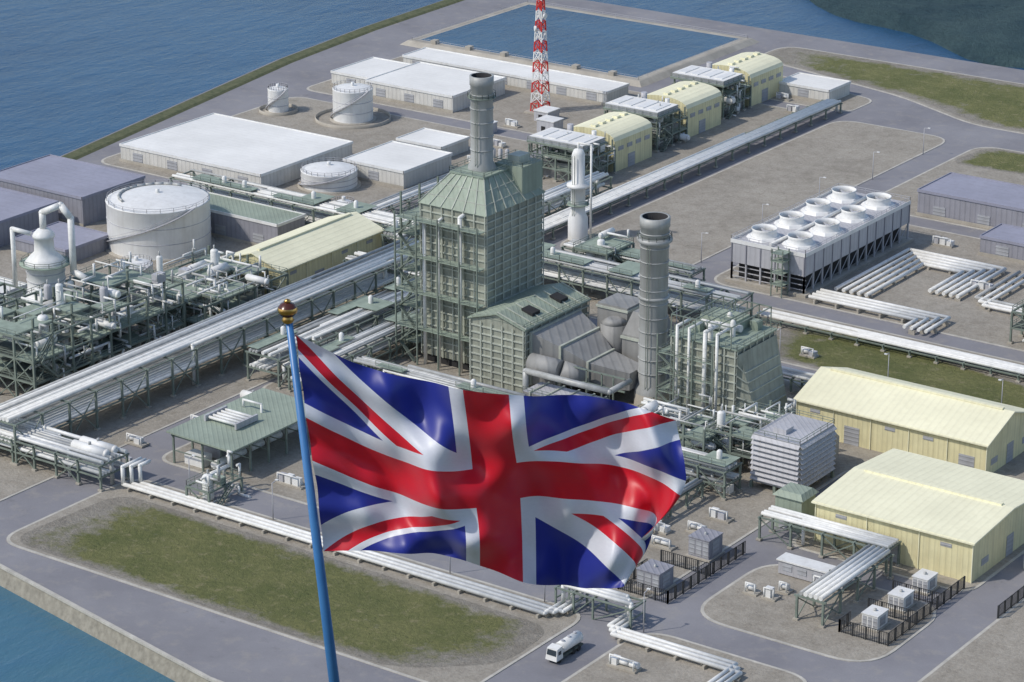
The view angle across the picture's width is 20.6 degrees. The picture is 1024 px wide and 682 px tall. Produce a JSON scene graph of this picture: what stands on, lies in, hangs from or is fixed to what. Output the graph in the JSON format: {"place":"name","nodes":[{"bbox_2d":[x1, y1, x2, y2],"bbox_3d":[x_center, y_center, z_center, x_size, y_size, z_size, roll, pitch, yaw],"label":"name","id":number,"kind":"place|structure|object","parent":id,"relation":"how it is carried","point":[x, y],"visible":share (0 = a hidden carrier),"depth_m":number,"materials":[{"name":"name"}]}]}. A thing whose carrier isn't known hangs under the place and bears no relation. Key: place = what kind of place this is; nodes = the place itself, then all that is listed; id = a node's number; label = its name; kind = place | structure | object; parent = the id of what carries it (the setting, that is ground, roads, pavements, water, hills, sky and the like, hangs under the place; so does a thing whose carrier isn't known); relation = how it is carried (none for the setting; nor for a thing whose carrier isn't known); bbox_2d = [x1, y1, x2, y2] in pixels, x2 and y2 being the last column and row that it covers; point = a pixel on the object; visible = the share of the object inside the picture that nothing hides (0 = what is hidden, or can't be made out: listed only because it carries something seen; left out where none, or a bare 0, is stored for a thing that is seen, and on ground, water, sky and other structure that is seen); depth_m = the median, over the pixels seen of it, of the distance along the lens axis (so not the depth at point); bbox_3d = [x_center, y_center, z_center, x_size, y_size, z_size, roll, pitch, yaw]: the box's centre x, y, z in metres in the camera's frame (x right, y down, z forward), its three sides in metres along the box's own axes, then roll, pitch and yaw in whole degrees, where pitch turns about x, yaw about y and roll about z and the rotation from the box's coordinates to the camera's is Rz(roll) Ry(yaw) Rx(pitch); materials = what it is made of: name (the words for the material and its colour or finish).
{"place":"outdoors","nodes":[
{"label":"outdoors","id":0,"kind":"place"},
{"bbox_2d":[0,187,58,246],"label":"grey warehouse","id":1,"kind":"structure","parent":0,"point":[18,209],"depth_m":734.83,"materials":[{"name":"metal"}]},
{"bbox_2d":[15,221,108,260],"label":"grey warehouse","id":2,"kind":"structure","parent":0,"point":[89,242],"depth_m":720.24,"materials":[{"name":"metal"}]},
{"bbox_2d":[0,154,145,226],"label":"grey warehouse","id":3,"kind":"structure","parent":0,"point":[80,190],"depth_m":753.82,"materials":[{"name":"metal"}]},
{"bbox_2d":[119,113,352,188],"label":"white warehouse","id":4,"kind":"structure","parent":0,"point":[248,150],"depth_m":795.46,"materials":[{"name":"paint"}]},
{"bbox_2d":[20,497,543,666],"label":"grass","id":5,"kind":"structure","parent":0,"point":[376,617],"depth_m":532.04,"materials":[{"name":"green plant"}]},
{"bbox_2d":[227,212,384,294],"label":"cream warehouse","id":6,"kind":"structure","parent":0,"point":[310,249],"depth_m":699.13,"materials":[{"name":"beige metal"}]},
{"bbox_2d":[330,57,409,85],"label":"white warehouse","id":7,"kind":"structure","parent":0,"point":[362,70],"depth_m":879.40,"materials":[{"name":"paint"}]},
{"bbox_2d":[343,141,452,188],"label":"white warehouse","id":8,"kind":"structure","parent":0,"point":[396,164],"depth_m":782.93,"materials":[{"name":"paint"}]},
{"bbox_2d":[396,128,469,156],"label":"white warehouse","id":9,"kind":"structure","parent":0,"point":[455,144],"depth_m":807.12,"materials":[{"name":"paint"}]},
{"bbox_2d":[365,61,505,112],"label":"white warehouse","id":10,"kind":"structure","parent":0,"point":[433,86],"depth_m":861.16,"materials":[{"name":"paint"}]},
{"bbox_2d":[0,0,1023,681],"bbox_3d":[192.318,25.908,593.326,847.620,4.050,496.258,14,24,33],"label":"ground","id":11,"kind":"structure","parent":0,"point":[174,640],"depth_m":543.94,"materials":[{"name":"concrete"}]},
{"bbox_2d":[62,0,463,159],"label":"grass verge","id":12,"kind":"object","parent":11,"relation":"on","point":[88,149],"depth_m":883.25,"materials":[{"name":"green plant"}]},
{"bbox_2d":[0,47,1023,681],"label":"gravel plots","id":13,"kind":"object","parent":11,"relation":"on","point":[722,207],"visible":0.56,"depth_m":637.42,"materials":[{"name":"stone"}]},
{"bbox_2d":[0,277,26,321],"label":"steel process structure","id":14,"kind":"object","parent":13,"relation":"on","point":[9,305],"visible":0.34,"depth_m":661.64,"materials":[{"name":"metal"}]},
{"bbox_2d":[10,202,88,330],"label":"reactor vessel","id":15,"kind":"object","parent":13,"relation":"on","point":[43,262],"visible":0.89,"depth_m":648.66,"materials":[{"name":"white paint"}]},
{"bbox_2d":[0,418,129,491],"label":"pipe rack","id":16,"kind":"object","parent":13,"relation":"on","point":[49,443],"visible":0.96,"depth_m":582.62,"materials":[{"name":"silver metal"}]},
{"bbox_2d":[71,439,109,459],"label":"horizontal drum","id":17,"kind":"object","parent":16,"relation":"on","point":[89,447],"visible":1,"depth_m":578.81,"materials":[{"name":"white paint"}]},
{"bbox_2d":[79,436,117,452],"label":"horizontal drum","id":18,"kind":"object","parent":16,"relation":"on","point":[111,448],"visible":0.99,"depth_m":580.41,"materials":[{"name":"white paint"}]},
{"bbox_2d":[0,252,185,397],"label":"steel process structure","id":19,"kind":"object","parent":13,"relation":"on","point":[73,339],"visible":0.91,"depth_m":637.06,"materials":[{"name":"metal"}]},
{"bbox_2d":[120,254,152,286],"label":"storage tank","id":20,"kind":"object","parent":13,"relation":"on","point":[146,263],"visible":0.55,"depth_m":693.48,"materials":[{"name":"white metal"}]},
{"bbox_2d":[124,433,149,447],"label":"pump skid","id":21,"kind":"object","parent":13,"relation":"on","point":[136,441],"visible":1,"depth_m":598.55,"materials":[{"name":"metal"}]},
{"bbox_2d":[105,180,214,261],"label":"storage tank","id":22,"kind":"object","parent":13,"relation":"on","point":[169,221],"visible":0.99,"depth_m":716.27,"materials":[{"name":"white metal"}]},
{"bbox_2d":[125,239,288,326],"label":"steel process structure","id":23,"kind":"object","parent":13,"relation":"on","point":[206,290],"visible":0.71,"depth_m":672.45,"materials":[{"name":"metal"}]},
{"bbox_2d":[0,237,418,465],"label":"pipe rack","id":24,"kind":"object","parent":13,"relation":"on","point":[93,388],"visible":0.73,"depth_m":631.95,"materials":[{"name":"grey metal"}]},
{"bbox_2d":[185,450,250,504],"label":"process skid","id":25,"kind":"object","parent":13,"relation":"on","point":[207,480],"visible":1,"depth_m":569.46,"materials":[{"name":"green metal"}]},
{"bbox_2d":[166,388,305,479],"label":"canopy shelter","id":26,"kind":"object","parent":13,"relation":"on","point":[251,422],"visible":0.94,"depth_m":590.58,"materials":[{"name":"green metal"}]},
{"bbox_2d":[208,192,305,244],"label":"sage roof shed","id":27,"kind":"structure","parent":13,"relation":"on","point":[243,221],"depth_m":729.84,"materials":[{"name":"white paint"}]},
{"bbox_2d":[259,82,297,115],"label":"storage tank","id":28,"kind":"object","parent":13,"relation":"on","point":[278,104],"visible":1,"depth_m":846.79,"materials":[{"name":"white metal"}]},
{"bbox_2d":[275,472,304,489],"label":"pump skid","id":29,"kind":"object","parent":13,"relation":"on","point":[290,480],"visible":0.96,"depth_m":577.54,"materials":[{"name":"metal"}]},
{"bbox_2d":[298,157,360,193],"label":"storage tank","id":30,"kind":"object","parent":13,"relation":"on","point":[330,177],"visible":0.99,"depth_m":772.07,"materials":[{"name":"white metal"}]},
{"bbox_2d":[245,276,418,389],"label":"pipe rack","id":31,"kind":"object","parent":13,"relation":"on","point":[358,315],"visible":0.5,"depth_m":648.68,"materials":[{"name":"green metal"}]},
{"bbox_2d":[315,79,390,128],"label":"storage tank","id":32,"kind":"object","parent":13,"relation":"on","point":[352,103],"visible":1,"depth_m":835.79,"materials":[{"name":"white metal"}]},
{"bbox_2d":[286,307,420,391],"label":"pipe rack","id":33,"kind":"object","parent":13,"relation":"on","point":[375,339],"visible":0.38,"depth_m":642.54,"materials":[{"name":"silver metal"}]},
{"bbox_2d":[342,251,418,291],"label":"pipe rack","id":34,"kind":"object","parent":13,"relation":"on","point":[350,257],"visible":0.07,"depth_m":691.16,"materials":[{"name":"silver metal"}]},
{"bbox_2d":[381,218,418,258],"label":"pipe rack","id":35,"kind":"object","parent":13,"relation":"on","point":[389,231],"visible":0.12,"depth_m":711.48,"materials":[{"name":"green metal"}]},
{"bbox_2d":[370,172,449,222],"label":"pipe rack","id":36,"kind":"object","parent":13,"relation":"on","point":[390,201],"visible":0.17,"depth_m":754.03,"materials":[{"name":"silver metal"}]},
{"bbox_2d":[120,457,741,681],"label":"pipeline","id":37,"kind":"object","parent":13,"relation":"on","point":[620,630],"visible":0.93,"depth_m":525.50,"materials":[{"name":"metal"}]},
{"bbox_2d":[353,355,526,395],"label":"pipe rack","id":38,"kind":"object","parent":13,"relation":"on","point":[421,373],"visible":0.35,"depth_m":617.28,"materials":[{"name":"silver metal"}]},
{"bbox_2d":[169,169,753,322],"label":"pipe rack","id":39,"kind":"object","parent":13,"relation":"on","point":[607,282],"visible":0.5,"depth_m":691.15,"materials":[{"name":"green metal"}]},
{"bbox_2d":[393,72,590,392],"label":"heat recovery boiler","id":40,"kind":"object","parent":13,"relation":"on","point":[486,301],"visible":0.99,"depth_m":633.26,"materials":[{"name":"green metal"}]},
{"bbox_2d":[402,47,629,104],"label":"white warehouse","id":41,"kind":"structure","parent":13,"relation":"on","point":[584,88],"depth_m":874.03,"materials":[{"name":"paint"}]},
{"bbox_2d":[524,0,549,113],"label":"radio mast","id":42,"kind":"object","parent":13,"relation":"on","point":[540,4],"visible":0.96,"depth_m":843.45,"materials":[{"name":"red metal"}]},
{"bbox_2d":[533,105,559,120],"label":"equipment cabin","id":43,"kind":"object","parent":13,"relation":"on","point":[545,110],"visible":0.67,"depth_m":839.34,"materials":[{"name":"white paint"}]},
{"bbox_2d":[536,115,563,131],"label":"equipment cabin","id":44,"kind":"object","parent":13,"relation":"on","point":[544,122],"visible":0.79,"depth_m":826.24,"materials":[{"name":"white paint"}]},
{"bbox_2d":[542,171,612,217],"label":"pipe rack","id":45,"kind":"object","parent":13,"relation":"on","point":[555,197],"visible":0.38,"depth_m":751.59,"materials":[{"name":"silver metal"}]},
{"bbox_2d":[567,142,592,240],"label":"column vessel","id":46,"kind":"object","parent":13,"relation":"on","point":[578,185],"depth_m":727.12,"materials":[{"name":"white paint"}]},
{"bbox_2d":[527,111,651,181],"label":"gas turbine unit","id":47,"kind":"object","parent":13,"relation":"on","point":[618,141],"visible":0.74,"depth_m":786.86,"materials":[{"name":"yellow metal"}]},
{"bbox_2d":[522,293,673,399],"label":"exhaust ducting","id":48,"kind":"object","parent":13,"relation":"on","point":[577,348],"visible":0.7,"depth_m":621.62,"materials":[{"name":"grey metal"}]},
{"bbox_2d":[572,227,634,277],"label":"steel process structure","id":49,"kind":"object","parent":13,"relation":"on","point":[604,244],"visible":0.45,"depth_m":700.63,"materials":[{"name":"metal"}]},
{"bbox_2d":[606,653,641,673],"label":"pump skid","id":50,"kind":"object","parent":13,"relation":"on","point":[616,661],"visible":1,"depth_m":499.27,"materials":[{"name":"metal"}]},
{"bbox_2d":[561,239,705,292],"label":"pipe rack","id":51,"kind":"object","parent":13,"relation":"on","point":[631,254],"visible":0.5,"depth_m":693.77,"materials":[{"name":"silver metal"}]},
{"bbox_2d":[634,212,672,407],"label":"exhaust stack","id":52,"kind":"object","parent":13,"relation":"on","point":[654,239],"visible":0.94,"depth_m":610.46,"materials":[{"name":"metal"}]},
{"bbox_2d":[635,559,675,594],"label":"electrical cabinet","id":53,"kind":"object","parent":13,"relation":"on","point":[655,573],"visible":0.98,"depth_m":530.03,"materials":[{"name":"metal"}]},
{"bbox_2d":[603,81,721,152],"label":"gas turbine unit","id":54,"kind":"object","parent":13,"relation":"on","point":[684,111],"visible":0.72,"depth_m":819.85,"materials":[{"name":"yellow metal"}]},
{"bbox_2d":[653,520,671,535],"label":"pump skid","id":55,"kind":"object","parent":13,"relation":"on","point":[663,529],"visible":0.42,"depth_m":555.08,"materials":[{"name":"metal"}]},
{"bbox_2d":[649,535,676,551],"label":"pump skid","id":56,"kind":"object","parent":13,"relation":"on","point":[658,542],"visible":0.94,"depth_m":548.47,"materials":[{"name":"metal"}]},
{"bbox_2d":[620,541,745,603],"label":"security fence","id":57,"kind":"object","parent":13,"relation":"on","point":[706,572],"visible":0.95,"depth_m":530.88,"materials":[{"name":"black metal"}]},
{"bbox_2d":[665,476,705,518],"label":"pipe rack","id":58,"kind":"object","parent":13,"relation":"on","point":[691,485],"visible":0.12,"depth_m":567.81,"materials":[{"name":"silver metal"}]},
{"bbox_2d":[660,549,710,575],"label":"security fence","id":59,"kind":"object","parent":13,"relation":"on","point":[686,563],"visible":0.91,"depth_m":539.46,"materials":[{"name":"black metal"}]},
{"bbox_2d":[638,389,740,474],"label":"steel process structure","id":60,"kind":"object","parent":13,"relation":"on","point":[696,436],"visible":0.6,"depth_m":588.37,"materials":[{"name":"metal"}]},
{"bbox_2d":[685,527,724,562],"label":"electrical cabinet","id":61,"kind":"object","parent":13,"relation":"on","point":[705,544],"visible":0.99,"depth_m":543.68,"materials":[{"name":"metal"}]},
{"bbox_2d":[681,446,742,500],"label":"pipe rack","id":62,"kind":"object","parent":13,"relation":"on","point":[718,462],"visible":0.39,"depth_m":573.07,"materials":[{"name":"green metal"}]},
{"bbox_2d":[707,507,733,523],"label":"pump skid","id":63,"kind":"object","parent":13,"relation":"on","point":[717,514],"visible":1,"depth_m":560.92,"materials":[{"name":"metal"}]},
{"bbox_2d":[655,293,788,426],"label":"heat recovery boiler","id":64,"kind":"object","parent":13,"relation":"on","point":[724,357],"visible":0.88,"depth_m":602.90,"materials":[{"name":"green metal"}]},
{"bbox_2d":[670,52,782,119],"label":"gas turbine unit","id":65,"kind":"object","parent":13,"relation":"on","point":[744,79],"visible":0.72,"depth_m":853.03,"materials":[{"name":"yellow metal"}]},
{"bbox_2d":[705,398,795,482],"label":"steel process structure","id":66,"kind":"object","parent":13,"relation":"on","point":[744,420],"visible":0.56,"depth_m":584.99,"materials":[{"name":"metal"}]},
{"bbox_2d":[742,581,762,596],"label":"pump skid","id":67,"kind":"object","parent":13,"relation":"on","point":[751,589],"visible":1,"depth_m":528.71,"materials":[{"name":"metal"}]},
{"bbox_2d":[761,585,780,601],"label":"pump skid","id":68,"kind":"object","parent":13,"relation":"on","point":[769,594],"visible":1,"depth_m":526.42,"materials":[{"name":"metal"}]},
{"bbox_2d":[776,581,793,594],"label":"pump skid","id":69,"kind":"object","parent":13,"relation":"on","point":[785,588],"visible":1,"depth_m":529.12,"materials":[{"name":"metal"}]},
{"bbox_2d":[773,482,818,532],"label":"valve house","id":70,"kind":"structure","parent":13,"relation":"on","point":[794,497],"depth_m":555.54,"materials":[{"name":"green metal"}]},
{"bbox_2d":[782,366,813,393],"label":"pipe rack","id":71,"kind":"object","parent":13,"relation":"on","point":[797,374],"visible":0.04,"depth_m":626.94,"materials":[{"name":"silver metal"}]},
{"bbox_2d":[776,552,849,588],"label":"switchgear cabin","id":72,"kind":"object","parent":13,"relation":"on","point":[797,566],"visible":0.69,"depth_m":534.70,"materials":[{"name":"grey metal"}]},
{"bbox_2d":[756,505,901,575],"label":"pipe rack","id":73,"kind":"object","parent":13,"relation":"on","point":[804,521],"visible":0.94,"depth_m":544.49,"materials":[{"name":"silver metal"}]},
{"bbox_2d":[793,544,894,628],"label":"pipe rack","id":74,"kind":"object","parent":13,"relation":"on","point":[842,574],"visible":1,"depth_m":523.38,"materials":[{"name":"silver metal"}]},
{"bbox_2d":[858,604,889,632],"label":"electrical cabinet","id":75,"kind":"object","parent":13,"relation":"on","point":[875,616],"visible":1,"depth_m":514.39,"materials":[{"name":"metal"}]},
{"bbox_2d":[754,308,1023,382],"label":"pipe rack","id":76,"kind":"object","parent":13,"relation":"on","point":[938,351],"visible":0.94,"depth_m":652.09,"materials":[{"name":"silver metal"}]},
{"bbox_2d":[867,598,916,623],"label":"security fence","id":77,"kind":"object","parent":13,"relation":"on","point":[894,616],"visible":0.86,"depth_m":518.71,"materials":[{"name":"black metal"}]},
{"bbox_2d":[885,586,915,612],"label":"electrical cabinet","id":78,"kind":"object","parent":13,"relation":"on","point":[900,596],"visible":0.99,"depth_m":522.01,"materials":[{"name":"metal"}]},
{"bbox_2d":[840,576,965,645],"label":"security fence","id":79,"kind":"object","parent":13,"relation":"on","point":[956,588],"visible":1,"depth_m":514.16,"materials":[{"name":"black metal"}]},
{"bbox_2d":[808,248,1023,334],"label":"cooling water pipework","id":80,"kind":"object","parent":13,"relation":"on","point":[959,267],"visible":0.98,"depth_m":692.35,"materials":[{"name":"metal"}]},
{"bbox_2d":[892,580,941,603],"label":"security fence","id":81,"kind":"object","parent":13,"relation":"on","point":[918,588],"visible":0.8,"depth_m":525.77,"materials":[{"name":"black metal"}]},
{"bbox_2d":[931,235,955,247],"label":"pump skid","id":82,"kind":"object","parent":13,"relation":"on","point":[946,242],"visible":1,"depth_m":726.40,"materials":[{"name":"metal"}]},
{"bbox_2d":[971,279,993,292],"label":"pump skid","id":83,"kind":"object","parent":13,"relation":"on","point":[983,285],"visible":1,"depth_m":693.35,"materials":[{"name":"metal"}]},
{"bbox_2d":[997,586,1023,618],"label":"security fence","id":84,"kind":"object","parent":13,"relation":"on","point":[1011,600],"visible":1,"depth_m":522.33,"materials":[{"name":"black metal"}]},
{"bbox_2d":[1007,299,1023,343],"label":"steel process structure","id":85,"kind":"object","parent":13,"relation":"on","point":[1019,325],"visible":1,"depth_m":656.62,"materials":[{"name":"metal"}]},
{"bbox_2d":[545,630,582,662],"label":"tanker lorry","id":86,"kind":"object","parent":11,"relation":"on","point":[558,651],"visible":1,"depth_m":503.10,"materials":[{"name":"metal"}]},
{"bbox_2d":[400,0,758,87],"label":"reservoir","id":87,"kind":"object","parent":11,"relation":"in","point":[640,53],"visible":0.95,"depth_m":925.27,"materials":[{"name":"liquid"}]},
{"bbox_2d":[542,99,842,239],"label":"pipe rack","id":88,"kind":"object","parent":11,"relation":"on","point":[646,181],"visible":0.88,"depth_m":786.57,"materials":[{"name":"silver metal"}]},
{"bbox_2d":[911,568,939,595],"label":"electrical cabinet","id":89,"kind":"object","parent":11,"relation":"on","point":[924,578],"visible":0.98,"depth_m":529.37,"materials":[{"name":"metal"}]},
{"bbox_2d":[0,0,1023,681],"bbox_3d":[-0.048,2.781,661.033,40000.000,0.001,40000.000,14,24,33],"label":"sea","id":90,"kind":"structure","parent":0,"point":[74,74],"depth_m":928.11,"materials":[{"name":"liquid"}]},
{"bbox_2d":[749,407,838,492],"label":"inlet filter house","id":91,"kind":"structure","parent":0,"point":[787,448],"depth_m":573.14,"materials":[{"name":"grey metal"}]},
{"bbox_2d":[779,72,850,101],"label":"white warehouse","id":92,"kind":"structure","parent":0,"point":[809,87],"depth_m":864.30,"materials":[{"name":"paint"}]},
{"bbox_2d":[725,183,912,297],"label":"cooling tower","id":93,"kind":"structure","parent":0,"point":[807,247],"depth_m":702.43,"materials":[{"name":"white metal"}]},
{"bbox_2d":[769,48,1023,131],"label":"grass","id":94,"kind":"structure","parent":0,"point":[995,103],"depth_m":879.61,"materials":[{"name":"green plant"}]},
{"bbox_2d":[774,325,1023,407],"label":"grass","id":95,"kind":"structure","parent":0,"point":[838,351],"depth_m":644.70,"materials":[{"name":"green plant"}]},
{"bbox_2d":[799,346,818,358],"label":"pump skid","id":96,"kind":"object","parent":95,"relation":"on","point":[808,353],"visible":1,"depth_m":649.11,"materials":[{"name":"metal"}]},
{"bbox_2d":[793,366,1023,472],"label":"cream warehouse","id":97,"kind":"structure","parent":0,"point":[874,412],"depth_m":592.74,"materials":[{"name":"beige metal"}]},
{"bbox_2d":[809,0,1023,67],"bbox_3d":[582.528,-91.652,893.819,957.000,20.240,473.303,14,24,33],"label":"hills","id":98,"kind":"structure","parent":0,"point":[990,32],"depth_m":952.45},
{"bbox_2d":[811,448,1023,582],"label":"cream warehouse","id":99,"kind":"structure","parent":0,"point":[950,519],"depth_m":545.32,"materials":[{"name":"beige metal"}]},
{"bbox_2d":[915,172,1023,228],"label":"grey warehouse","id":100,"kind":"structure","parent":0,"point":[971,200],"depth_m":746.08,"materials":[{"name":"metal"}]},
{"bbox_2d":[956,149,1023,174],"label":"grass","id":101,"kind":"structure","parent":0,"point":[1003,160],"depth_m":800.44,"materials":[{"name":"green plant"}]},
{"bbox_2d":[978,223,1023,263],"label":"grey warehouse","id":102,"kind":"structure","parent":0,"point":[1003,241],"depth_m":717.66,"materials":[{"name":"metal"}]},
{"bbox_3d":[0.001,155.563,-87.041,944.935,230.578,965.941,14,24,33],"label":"hillside","id":103,"kind":"structure","parent":0,"visible":0},
{"bbox_2d":[277,299,685,681],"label":"flag","id":104,"kind":"object","parent":103,"relation":"on","point":[580,491],"visible":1,"depth_m":30.61,"materials":[{"name":"fabric"}]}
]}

